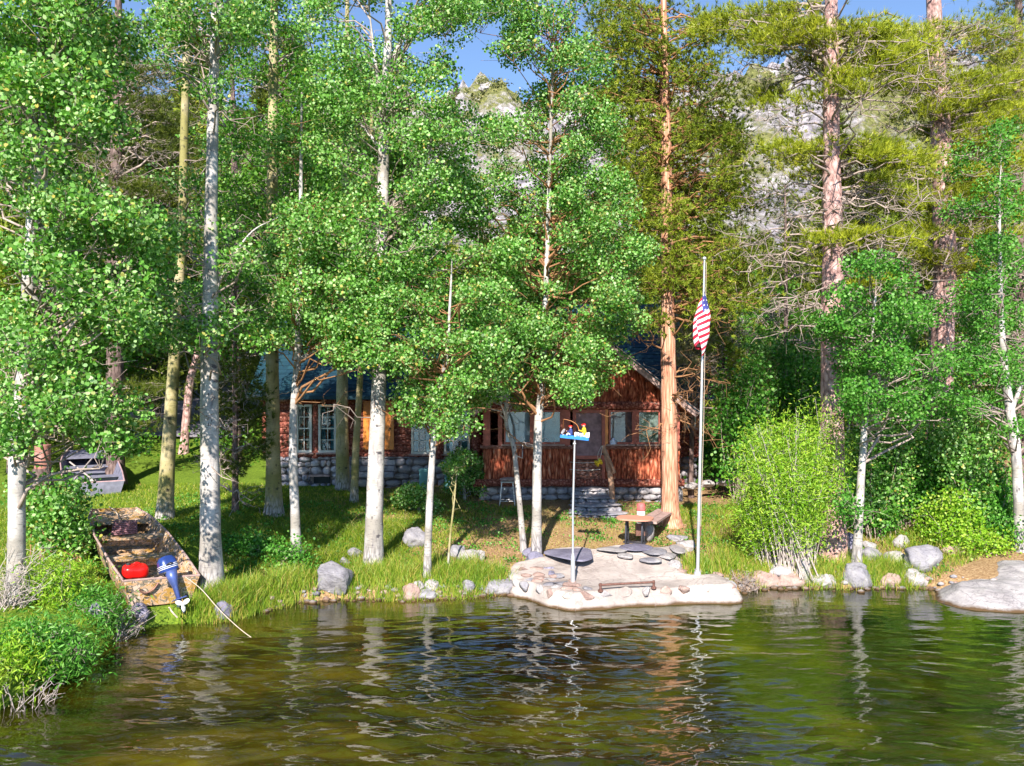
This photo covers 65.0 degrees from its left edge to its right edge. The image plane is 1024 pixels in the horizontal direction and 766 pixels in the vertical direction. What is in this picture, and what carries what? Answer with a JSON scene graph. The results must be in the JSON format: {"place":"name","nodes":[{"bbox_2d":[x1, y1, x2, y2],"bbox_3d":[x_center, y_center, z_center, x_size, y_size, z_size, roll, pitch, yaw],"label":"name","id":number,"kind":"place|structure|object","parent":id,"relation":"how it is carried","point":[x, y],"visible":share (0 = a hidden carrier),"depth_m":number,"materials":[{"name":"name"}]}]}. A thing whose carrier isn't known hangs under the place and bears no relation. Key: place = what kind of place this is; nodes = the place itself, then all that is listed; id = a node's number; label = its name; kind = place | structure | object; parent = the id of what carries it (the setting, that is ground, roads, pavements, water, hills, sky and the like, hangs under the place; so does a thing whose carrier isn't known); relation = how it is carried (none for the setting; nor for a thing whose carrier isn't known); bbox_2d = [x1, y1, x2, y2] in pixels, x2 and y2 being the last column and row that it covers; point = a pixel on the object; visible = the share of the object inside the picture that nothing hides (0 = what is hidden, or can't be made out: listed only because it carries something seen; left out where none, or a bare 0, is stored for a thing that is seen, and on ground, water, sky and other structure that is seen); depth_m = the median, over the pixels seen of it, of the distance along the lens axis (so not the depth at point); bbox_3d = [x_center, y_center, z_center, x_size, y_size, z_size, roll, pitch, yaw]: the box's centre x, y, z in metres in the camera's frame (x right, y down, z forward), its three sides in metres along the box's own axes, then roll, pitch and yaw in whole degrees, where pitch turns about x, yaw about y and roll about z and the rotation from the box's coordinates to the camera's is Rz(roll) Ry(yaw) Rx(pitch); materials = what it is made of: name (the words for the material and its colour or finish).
{"place":"outdoors","nodes":[
{"label":"outdoors","id":0,"kind":"place"},
{"bbox_2d":[0,51,1009,318],"bbox_3d":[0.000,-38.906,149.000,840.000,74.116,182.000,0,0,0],"label":"hills","id":1,"kind":"structure","parent":0,"point":[500,99],"depth_m":83.76,"materials":[{"name":"stone"}]},
{"bbox_2d":[154,50,977,218],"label":"mountain scrub","id":2,"kind":"object","parent":1,"relation":"on","point":[495,83],"visible":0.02,"depth_m":90.03,"materials":[{"name":"green plant"}]},
{"bbox_2d":[0,588,1023,765],"bbox_3d":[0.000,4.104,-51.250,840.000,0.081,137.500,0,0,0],"label":"lake water","id":3,"kind":"structure","parent":0,"point":[846,677],"depth_m":10.76,"materials":[{"name":"liquid"}]},
{"bbox_2d":[0,318,1023,708],"bbox_3d":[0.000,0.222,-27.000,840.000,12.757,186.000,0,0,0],"label":"ground","id":4,"kind":"structure","parent":0,"point":[142,468],"depth_m":18.57,"materials":[{"name":"soil"}]},
{"bbox_2d":[0,622,65,699],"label":"willow bush","id":5,"kind":"object","parent":4,"relation":"on","point":[7,660],"visible":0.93,"depth_m":10.45,"materials":[{"name":"green plant"}]},
{"bbox_2d":[0,542,73,611],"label":"dry brush","id":6,"kind":"object","parent":4,"relation":"on","point":[3,601],"visible":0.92,"depth_m":12.53,"materials":[{"name":"plant"}]},
{"bbox_2d":[0,465,102,559],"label":"leafy bush","id":7,"kind":"object","parent":4,"relation":"on","point":[62,493],"visible":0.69,"depth_m":15.33,"materials":[{"name":"green plant"}]},
{"bbox_2d":[7,490,110,565],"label":"leafy bush","id":8,"kind":"object","parent":4,"relation":"on","point":[74,537],"visible":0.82,"depth_m":15.20,"materials":[{"name":"green plant"}]},
{"bbox_2d":[1,543,120,611],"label":"willow bush","id":9,"kind":"object","parent":4,"relation":"on","point":[58,588],"visible":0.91,"depth_m":12.70,"materials":[{"name":"green plant"}]},
{"bbox_2d":[0,583,122,697],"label":"willow bush","id":10,"kind":"object","parent":4,"relation":"on","point":[71,647],"visible":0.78,"depth_m":10.85,"materials":[{"name":"green plant"}]},
{"bbox_2d":[0,127,168,450],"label":"background aspen","id":11,"kind":"object","parent":4,"relation":"on","point":[13,228],"visible":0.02,"depth_m":29.72,"materials":[{"name":"green plant"}]},
{"bbox_2d":[47,567,152,645],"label":"willow bush","id":12,"kind":"object","parent":4,"relation":"on","point":[110,601],"visible":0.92,"depth_m":12.45,"materials":[{"name":"green plant"}]},
{"bbox_2d":[0,5,199,445],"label":"background conifer","id":13,"kind":"object","parent":4,"relation":"on","point":[156,371],"visible":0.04,"depth_m":31.96,"materials":[{"name":"plant"}]},
{"bbox_2d":[0,0,215,605],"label":"aspen tree","id":14,"kind":"object","parent":4,"relation":"on","point":[39,83],"visible":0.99,"depth_m":11.91,"materials":[{"name":"green plant"}]},
{"bbox_2d":[0,0,242,484],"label":"pine tree","id":15,"kind":"object","parent":4,"relation":"on","point":[119,158],"visible":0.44,"depth_m":25.20,"materials":[{"name":"plant"}]},
{"bbox_2d":[88,507,200,606],"bbox_3d":[-7.322,3.259,15.646,1.372,1.157,4.650,0,0,-36],"label":"jon boat","id":16,"kind":"object","parent":4,"relation":"on","point":[151,542],"visible":0.84,"depth_m":15.36,"materials":[{"name":"paint"}]},
{"bbox_2d":[154,555,189,612],"bbox_3d":[-5.920,3.460,13.880,0.980,0.976,0.344,0,0,44],"label":"outboard motor","id":17,"kind":"object","parent":16,"relation":"attached to","point":[167,567],"visible":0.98,"depth_m":13.74,"materials":[{"name":"blue paint"}]},
{"bbox_2d":[52,377,258,436],"bbox_3d":[-18.625,0.937,41.500,10.672,2.636,20.191,0,0,-14],"label":"leafy bush","id":18,"kind":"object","parent":4,"relation":"on","point":[195,400],"depth_m":37.97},
{"bbox_2d":[107,0,243,519],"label":"aspen tree","id":19,"kind":"object","parent":4,"relation":"on","point":[165,504],"visible":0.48,"depth_m":18.64,"materials":[{"name":"green plant"}]},
{"bbox_2d":[124,90,248,422],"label":"background conifer","id":20,"kind":"object","parent":4,"relation":"on","point":[181,376],"visible":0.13,"depth_m":35.79,"materials":[{"name":"plant"}]},
{"bbox_2d":[97,0,283,594],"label":"aspen tree","id":21,"kind":"object","parent":4,"relation":"on","point":[203,329],"visible":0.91,"depth_m":14.45,"materials":[{"name":"green plant"}]},
{"bbox_2d":[140,70,258,391],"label":"background pine","id":22,"kind":"object","parent":4,"relation":"on","point":[199,129],"visible":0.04,"depth_m":43.63,"materials":[{"name":"plant"}]},
{"bbox_2d":[162,161,249,454],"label":"pine tree","id":23,"kind":"object","parent":4,"relation":"on","point":[186,415],"visible":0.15,"depth_m":30.88,"materials":[{"name":"green plant"}]},
{"bbox_2d":[156,17,294,460],"bbox_3d":[-10.136,-4.977,28.874,6.590,15.878,4.871,0,0,0],"label":"pine tree","id":24,"kind":"object","parent":4,"relation":"on","point":[235,166],"visible":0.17,"depth_m":28.93,"materials":[{"name":"plant"}]},
{"bbox_2d":[180,277,289,515],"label":"fir tree","id":25,"kind":"object","parent":4,"relation":"on","point":[239,398],"visible":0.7,"depth_m":19.55,"materials":[{"name":"green plant"}]},
{"bbox_2d":[165,68,322,392],"bbox_3d":[-11.666,-6.376,37.901,7.541,17.103,8.522,0,0,17],"label":"background conifer","id":26,"kind":"object","parent":4,"relation":"on","point":[260,99],"visible":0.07,"depth_m":37.42,"materials":[{"name":"plant"}]},
{"bbox_2d":[223,521,291,560],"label":"leafy bush","id":27,"kind":"object","parent":4,"relation":"on","point":[250,545],"visible":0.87,"depth_m":16.51,"materials":[{"name":"green plant"}]},
{"bbox_2d":[0,481,530,635],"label":"lawn grass","id":28,"kind":"structure","parent":4,"relation":"on","point":[126,490],"depth_m":20.17,"materials":[{"name":"plant"}]},
{"bbox_2d":[196,0,339,516],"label":"aspen tree","id":29,"kind":"object","parent":4,"relation":"on","point":[274,193],"visible":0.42,"depth_m":19.72,"materials":[{"name":"green plant"}]},
{"bbox_2d":[261,532,323,570],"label":"leafy bush","id":30,"kind":"object","parent":4,"relation":"on","point":[285,553],"visible":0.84,"depth_m":15.83,"materials":[{"name":"green plant"}]},
{"bbox_2d":[218,111,375,328],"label":"background aspen","id":31,"kind":"object","parent":4,"relation":"on","point":[255,172],"visible":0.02,"depth_m":35.28,"materials":[{"name":"green plant"}]},
{"bbox_2d":[317,560,353,595],"bbox_3d":[-3.367,3.767,15.400,0.641,0.681,0.572,0,0,24],"label":"boulder","id":32,"kind":"object","parent":4,"relation":"on","point":[331,574],"visible":0.95,"depth_m":15.22,"materials":[{"name":"grey stone"}]},
{"bbox_2d":[230,509,446,575],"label":"lawn tussocks","id":33,"kind":"object","parent":4,"relation":"on","point":[357,530],"visible":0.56,"depth_m":17.89,"materials":[{"name":"green plant"}]},
{"bbox_2d":[234,92,448,561],"bbox_3d":[-3.475,-1.030,16.163,4.522,9.698,4.249,0,0,0],"label":"aspen tree","id":34,"kind":"object","parent":4,"relation":"on","point":[313,319],"visible":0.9,"depth_m":15.74,"materials":[{"name":"green plant"}]},
{"bbox_2d":[289,0,397,490],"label":"aspen tree","id":35,"kind":"object","parent":4,"relation":"on","point":[342,481],"visible":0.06,"depth_m":24.20,"materials":[{"name":"green plant"}]},
{"bbox_2d":[314,69,419,502],"bbox_3d":[-3.717,-2.614,22.030,3.478,12.041,3.927,0,0,0],"label":"aspen tree","id":36,"kind":"object","parent":4,"relation":"on","point":[354,490],"visible":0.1,"depth_m":22.04,"materials":[{"name":"green plant"}]},
{"bbox_2d":[269,0,503,566],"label":"aspen tree","id":37,"kind":"object","parent":4,"relation":"on","point":[386,217],"visible":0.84,"depth_m":15.56,"materials":[{"name":"green plant"}]},
{"bbox_2d":[390,477,445,515],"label":"aspen bush","id":38,"kind":"object","parent":4,"relation":"on","point":[412,496],"visible":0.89,"depth_m":20.54,"materials":[{"name":"green plant"}]},
{"bbox_2d":[395,200,462,303],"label":"background aspen","id":39,"kind":"object","parent":4,"relation":"on","point":[436,260],"visible":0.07,"depth_m":37.84,"materials":[{"name":"green plant"}]},
{"bbox_2d":[351,259,532,579],"bbox_3d":[-1.385,0.695,15.567,3.635,6.529,3.903,0,0,0],"label":"aspen tree","id":40,"kind":"object","parent":4,"relation":"on","point":[443,391],"visible":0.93,"depth_m":14.91,"materials":[{"name":"green plant"}]},
{"bbox_2d":[438,449,480,564],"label":"aspen sapling","id":41,"kind":"object","parent":4,"relation":"on","point":[458,467],"visible":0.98,"depth_m":16.60,"materials":[{"name":"green plant"}]},
{"bbox_2d":[440,446,488,499],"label":"aspen bush","id":42,"kind":"object","parent":4,"relation":"on","point":[466,479],"visible":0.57,"depth_m":22.60,"materials":[{"name":"green plant"}]},
{"bbox_2d":[251,304,715,501],"bbox_3d":[-0.943,0.455,27.064,14.235,6.438,10.029,0,0,0],"label":"log cabin","id":43,"kind":"object","parent":4,"relation":"on","point":[637,475],"visible":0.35,"depth_m":22.63,"materials":[{"name":"brown wood"}]},
{"bbox_2d":[297,404,313,453],"bbox_3d":[-6.423,1.427,24.850,0.618,1.526,0.240,0,0,0],"label":"window","id":44,"kind":"structure","parent":43,"relation":"in","point":[309,406],"depth_m":24.84,"materials":[{"name":"paint"}]},
{"bbox_2d":[316,404,335,453],"bbox_3d":[-5.696,1.427,24.850,0.690,1.526,0.240,0,0,0],"label":"window","id":45,"kind":"structure","parent":43,"relation":"in","point":[321,435],"depth_m":24.81,"materials":[{"name":"paint"}]},
{"bbox_2d":[363,401,393,448],"bbox_3d":[-4.126,1.303,24.855,0.946,1.498,0.110,0,0,0],"label":"door","id":46,"kind":"structure","parent":43,"relation":"in","point":[389,434],"depth_m":24.85,"materials":[{"name":"orange wood"}]},
{"bbox_2d":[501,410,532,445],"bbox_3d":[0.163,1.259,22.570,0.929,0.993,0.240,0,0,0],"label":"window","id":47,"kind":"structure","parent":43,"relation":"in","point":[523,430],"depth_m":22.63,"materials":[{"name":"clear glass"}]},
{"bbox_2d":[542,410,564,445],"bbox_3d":[1.041,1.259,22.570,0.864,0.993,0.240,0,0,0],"label":"window","id":48,"kind":"structure","parent":43,"relation":"in","point":[551,428],"depth_m":22.63,"materials":[{"name":"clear glass"}]},
{"bbox_2d":[573,409,604,478],"bbox_3d":[2.155,1.786,22.514,0.901,2.101,0.124,0,0,0],"label":"door","id":49,"kind":"structure","parent":43,"relation":"in","point":[584,449],"depth_m":22.57,"materials":[{"name":"brown wood"}]},
{"bbox_2d":[606,410,634,445],"bbox_3d":[3.066,1.259,22.570,0.851,0.993,0.240,0,0,0],"label":"window","id":50,"kind":"structure","parent":43,"relation":"in","point":[618,429],"depth_m":22.63,"materials":[{"name":"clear glass"}]},
{"bbox_2d":[635,410,660,445],"bbox_3d":[3.834,1.259,22.570,0.799,0.993,0.240,0,0,0],"label":"window","id":51,"kind":"structure","parent":43,"relation":"in","point":[652,416],"depth_m":22.63,"materials":[{"name":"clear glass"}]},
{"bbox_2d":[0,524,980,709],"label":"shore grass","id":52,"kind":"structure","parent":4,"relation":"on","point":[238,594],"depth_m":15.55,"materials":[{"name":"plant"}]},
{"bbox_2d":[48,492,953,600],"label":"weeds","id":53,"kind":"object","parent":4,"relation":"on","point":[611,519],"visible":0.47,"depth_m":18.84,"materials":[{"name":"green plant"}]},
{"bbox_2d":[462,352,554,552],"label":"aspen tree","id":54,"kind":"object","parent":4,"relation":"on","point":[500,395],"visible":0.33,"depth_m":17.36,"materials":[{"name":"green plant"}]},
{"bbox_2d":[27,346,1010,498],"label":"forest undergrowth","id":55,"kind":"object","parent":4,"relation":"on","point":[707,448],"visible":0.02,"depth_m":28.83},
{"bbox_2d":[425,0,672,553],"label":"aspen tree","id":56,"kind":"object","parent":4,"relation":"on","point":[542,326],"visible":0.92,"depth_m":16.42,"materials":[{"name":"green plant"}]},
{"bbox_2d":[568,486,627,517],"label":"stone steps","id":57,"kind":"structure","parent":4,"relation":"on","point":[597,502],"depth_m":21.10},
{"bbox_2d":[224,490,980,596],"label":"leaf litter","id":58,"kind":"object","parent":4,"relation":"on","point":[480,514],"visible":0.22,"depth_m":19.11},
{"bbox_2d":[508,543,742,610],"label":"stone patio","id":59,"kind":"structure","parent":4,"relation":"on","point":[545,581],"depth_m":15.47,"materials":[{"name":"stone"}]},
{"bbox_2d":[694,256,706,574],"bbox_3d":[3.699,0.707,15.801,0.246,6.387,0.136,0,0,0],"label":"flagpole","id":60,"kind":"object","parent":59,"relation":"on","point":[699,508],"visible":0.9,"depth_m":15.78,"materials":[{"name":"metal"}]},
{"bbox_2d":[693,292,710,355],"bbox_3d":[3.716,-1.199,15.731,0.357,1.379,0.237,0,0,0],"label":"flag","id":61,"kind":"object","parent":60,"relation":"attached to","point":[701,325],"visible":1,"depth_m":15.67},
{"bbox_2d":[263,571,996,612],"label":"shore pebbles","id":62,"kind":"object","parent":4,"relation":"on","point":[327,599],"visible":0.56,"depth_m":15.48,"materials":[{"name":"grey stone"}]},
{"bbox_2d":[616,515,653,543],"bbox_3d":[2.707,3.308,17.700,0.803,0.701,0.629,0,0,23],"label":"side table","id":63,"kind":"object","parent":4,"relation":"on","point":[640,527],"visible":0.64,"depth_m":17.68,"materials":[{"name":"brown wood"}]},
{"bbox_2d":[564,0,791,528],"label":"cedar tree","id":64,"kind":"object","parent":4,"relation":"on","point":[699,135],"visible":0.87,"depth_m":18.96,"materials":[{"name":"green plant"}]},
{"bbox_2d":[391,486,970,590],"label":"dry grass","id":65,"kind":"structure","parent":4,"relation":"on","point":[580,523],"depth_m":18.84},
{"bbox_2d":[645,274,733,497],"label":"tree","id":66,"kind":"object","parent":4,"relation":"on","point":[683,345],"visible":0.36,"depth_m":23.35,"materials":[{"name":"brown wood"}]},
{"bbox_2d":[680,304,773,489],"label":"tree","id":67,"kind":"object","parent":4,"relation":"on","point":[729,344],"visible":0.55,"depth_m":23.82,"materials":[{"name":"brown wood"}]},
{"bbox_2d":[703,351,788,502],"bbox_3d":[6.576,1.217,22.396,2.452,4.275,1.731,0,0,0],"label":"leafy bush","id":68,"kind":"object","parent":4,"relation":"on","point":[743,401],"visible":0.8,"depth_m":22.30,"materials":[{"name":"green plant"}]},
{"bbox_2d":[714,466,804,566],"bbox_3d":[5.150,2.745,16.646,1.823,2.136,1.695,0,0,0],"label":"willow bush","id":69,"kind":"object","parent":4,"relation":"on","point":[756,535],"visible":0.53,"depth_m":16.50,"materials":[{"name":"green plant"}]},
{"bbox_2d":[735,333,798,456],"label":"aspen bush","id":70,"kind":"object","parent":4,"relation":"on","point":[761,348],"visible":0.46,"depth_m":23.96,"materials":[{"name":"green plant"}]},
{"bbox_2d":[725,272,820,424],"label":"background aspen","id":71,"kind":"object","parent":4,"relation":"on","point":[761,331],"visible":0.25,"depth_m":29.91,"materials":[{"name":"green plant"}]},
{"bbox_2d":[730,169,822,402],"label":"fir tree","id":72,"kind":"object","parent":4,"relation":"on","point":[785,274],"visible":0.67,"depth_m":26.98,"materials":[{"name":"green plant"}]},
{"bbox_2d":[751,216,818,408],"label":"background conifer","id":73,"kind":"object","parent":4,"relation":"on","point":[800,257],"visible":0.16,"depth_m":35.79,"materials":[{"name":"plant"}]},
{"bbox_2d":[715,402,862,579],"bbox_3d":[5.653,2.099,16.410,3.208,3.647,2.620,0,0,0],"label":"willow bush","id":74,"kind":"object","parent":4,"relation":"on","point":[796,550],"visible":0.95,"depth_m":16.08,"materials":[{"name":"green plant"}]},
{"bbox_2d":[758,326,820,459],"bbox_3d":[8.641,0.761,23.453,2.942,5.112,2.232,0,0,0],"label":"leafy bush","id":75,"kind":"object","parent":4,"relation":"on","point":[807,376],"visible":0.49,"depth_m":23.28,"materials":[{"name":"green plant"}]},
{"bbox_2d":[750,383,871,569],"bbox_3d":[6.157,1.908,16.500,2.528,3.887,1.933,0,0,0],"label":"willow bush","id":76,"kind":"object","parent":4,"relation":"on","point":[818,431],"visible":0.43,"depth_m":16.35,"materials":[{"name":"green plant"}]},
{"bbox_2d":[774,310,847,442],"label":"background aspen","id":77,"kind":"object","parent":4,"relation":"on","point":[805,328],"visible":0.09,"depth_m":27.82,"materials":[{"name":"green plant"}]},
{"bbox_2d":[788,114,860,330],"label":"background conifer","id":78,"kind":"object","parent":4,"relation":"on","point":[845,135],"visible":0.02,"depth_m":53.77,"materials":[{"name":"plant"}]},
{"bbox_2d":[674,0,997,561],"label":"pine tree","id":79,"kind":"object","parent":4,"relation":"on","point":[875,47],"visible":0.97,"depth_m":16.94,"materials":[{"name":"green plant"}]},
{"bbox_2d":[679,501,1010,584],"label":"bank grass","id":80,"kind":"structure","parent":4,"relation":"on","point":[708,512],"depth_m":18.51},
{"bbox_2d":[843,562,872,588],"bbox_3d":[6.927,3.919,16.099,0.571,0.631,0.380,0,0,0],"label":"boulder","id":81,"kind":"object","parent":4,"relation":"on","point":[857,574],"visible":0.84,"depth_m":15.99,"materials":[{"name":"grey stone"}]},
{"bbox_2d":[819,172,917,424],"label":"background conifer","id":82,"kind":"object","parent":4,"relation":"on","point":[872,218],"visible":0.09,"depth_m":35.74,"materials":[{"name":"plant"}]},
{"bbox_2d":[811,408,937,540],"bbox_3d":[8.314,2.022,18.448,2.729,3.150,1.841,0,0,0],"label":"leafy bush","id":83,"kind":"object","parent":4,"relation":"on","point":[894,476],"visible":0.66,"depth_m":18.22,"materials":[{"name":"green plant"}]},
{"bbox_2d":[854,481,912,540],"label":"leafy bush","id":84,"kind":"object","parent":4,"relation":"on","point":[888,525],"visible":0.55,"depth_m":18.24,"materials":[{"name":"green plant"}]},
{"bbox_2d":[799,238,969,562],"bbox_3d":[7.636,0.608,16.560,3.133,6.903,4.753,0,0,32],"label":"aspen tree","id":85,"kind":"object","parent":4,"relation":"on","point":[860,392],"visible":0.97,"depth_m":15.65,"materials":[{"name":"green plant"}]},
{"bbox_2d":[844,291,958,437],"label":"background aspen","id":86,"kind":"object","parent":4,"relation":"on","point":[898,383],"visible":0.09,"depth_m":25.63,"materials":[{"name":"green plant"}]},
{"bbox_2d":[858,429,951,530],"bbox_3d":[9.257,2.290,19.072,2.405,2.402,2.131,0,0,0],"label":"leafy bush","id":87,"kind":"object","parent":4,"relation":"on","point":[921,484],"visible":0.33,"depth_m":18.56,"materials":[{"name":"green plant"}]},
{"bbox_2d":[844,149,996,429],"bbox_3d":[16.160,-3.747,33.495,8.052,12.386,7.313,0,0,-40],"label":"background pine","id":88,"kind":"object","parent":4,"relation":"on","point":[897,218],"visible":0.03,"depth_m":33.70,"materials":[{"name":"plant"}]},
{"bbox_2d":[819,0,1023,490],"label":"pine tree","id":89,"kind":"object","parent":4,"relation":"on","point":[942,257],"visible":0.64,"depth_m":20.62,"materials":[{"name":"green plant"}]},
{"bbox_2d":[904,544,942,572],"bbox_3d":[8.454,3.623,16.506,0.765,0.646,0.614,0,0,0],"label":"boulder","id":90,"kind":"object","parent":4,"relation":"on","point":[922,554],"visible":0.86,"depth_m":16.30,"materials":[{"name":"grey stone"}]},
{"bbox_2d":[860,144,1013,425],"bbox_3d":[18.956,-3.598,31.168,7.471,12.652,8.225,0,0,-35],"label":"background pine","id":91,"kind":"object","parent":4,"relation":"on","point":[957,292],"visible":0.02,"depth_m":31.76,"materials":[{"name":"plant"}]},
{"bbox_2d":[894,479,998,548],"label":"leafy bush","id":92,"kind":"object","parent":4,"relation":"on","point":[952,514],"visible":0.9,"depth_m":17.42,"materials":[{"name":"green plant"}]},
{"bbox_2d":[916,282,1013,430],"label":"background aspen","id":93,"kind":"object","parent":4,"relation":"on","point":[972,381],"visible":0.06,"depth_m":26.02,"materials":[{"name":"green plant"}]},
{"bbox_2d":[912,384,1023,533],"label":"leafy bush","id":94,"kind":"object","parent":4,"relation":"on","point":[963,458],"visible":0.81,"depth_m":17.75,"materials":[{"name":"green plant"}]},
{"bbox_2d":[915,0,1023,486],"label":"pine tree","id":95,"kind":"object","parent":4,"relation":"on","point":[1019,5],"visible":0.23,"depth_m":23.89,"materials":[{"name":"plant"}]},
{"bbox_2d":[930,104,1023,552],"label":"aspen tree","id":96,"kind":"object","parent":4,"relation":"on","point":[980,316],"visible":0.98,"depth_m":16.87,"materials":[{"name":"green plant"}]},
{"bbox_2d":[935,560,1023,612],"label":"granite ledge","id":97,"kind":"object","parent":4,"relation":"on","point":[1004,592],"visible":0.62,"depth_m":14.99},
{"bbox_2d":[939,517,1023,559],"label":"leafy bush","id":98,"kind":"object","parent":4,"relation":"on","point":[983,540],"visible":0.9,"depth_m":17.03,"materials":[{"name":"green plant"}]},
{"bbox_2d":[957,254,1023,439],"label":"background aspen","id":99,"kind":"object","parent":4,"relation":"on","point":[992,393],"visible":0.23,"depth_m":24.00,"materials":[{"name":"green plant"}]},
{"bbox_2d":[967,449,1023,531],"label":"leafy bush","id":100,"kind":"object","parent":4,"relation":"on","point":[1002,498],"visible":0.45,"depth_m":17.94,"materials":[{"name":"green plant"}]},
{"bbox_2d":[984,507,1023,547],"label":"leafy bush","id":101,"kind":"object","parent":4,"relation":"on","point":[1006,522],"visible":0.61,"depth_m":17.30,"materials":[{"name":"green plant"}]},
{"bbox_2d":[0,0,1023,118],"label":"sky","id":102,"kind":"structure","parent":0,"point":[471,55],"materials":[{"name":"blue"}]},
{"bbox_3d":[-11.878,3.229,22.813,1.600,0.200,0.200,0,0,0],"label":"timber skid","id":103,"kind":"object","parent":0,"visible":0},
{"bbox_2d":[60,449,124,496],"bbox_3d":[-12.904,2.731,24.607,1.628,0.975,6.055,0,0,-30],"label":"old rowboat","id":104,"kind":"object","parent":103,"relation":"on","point":[111,483],"visible":0.59,"depth_m":24.71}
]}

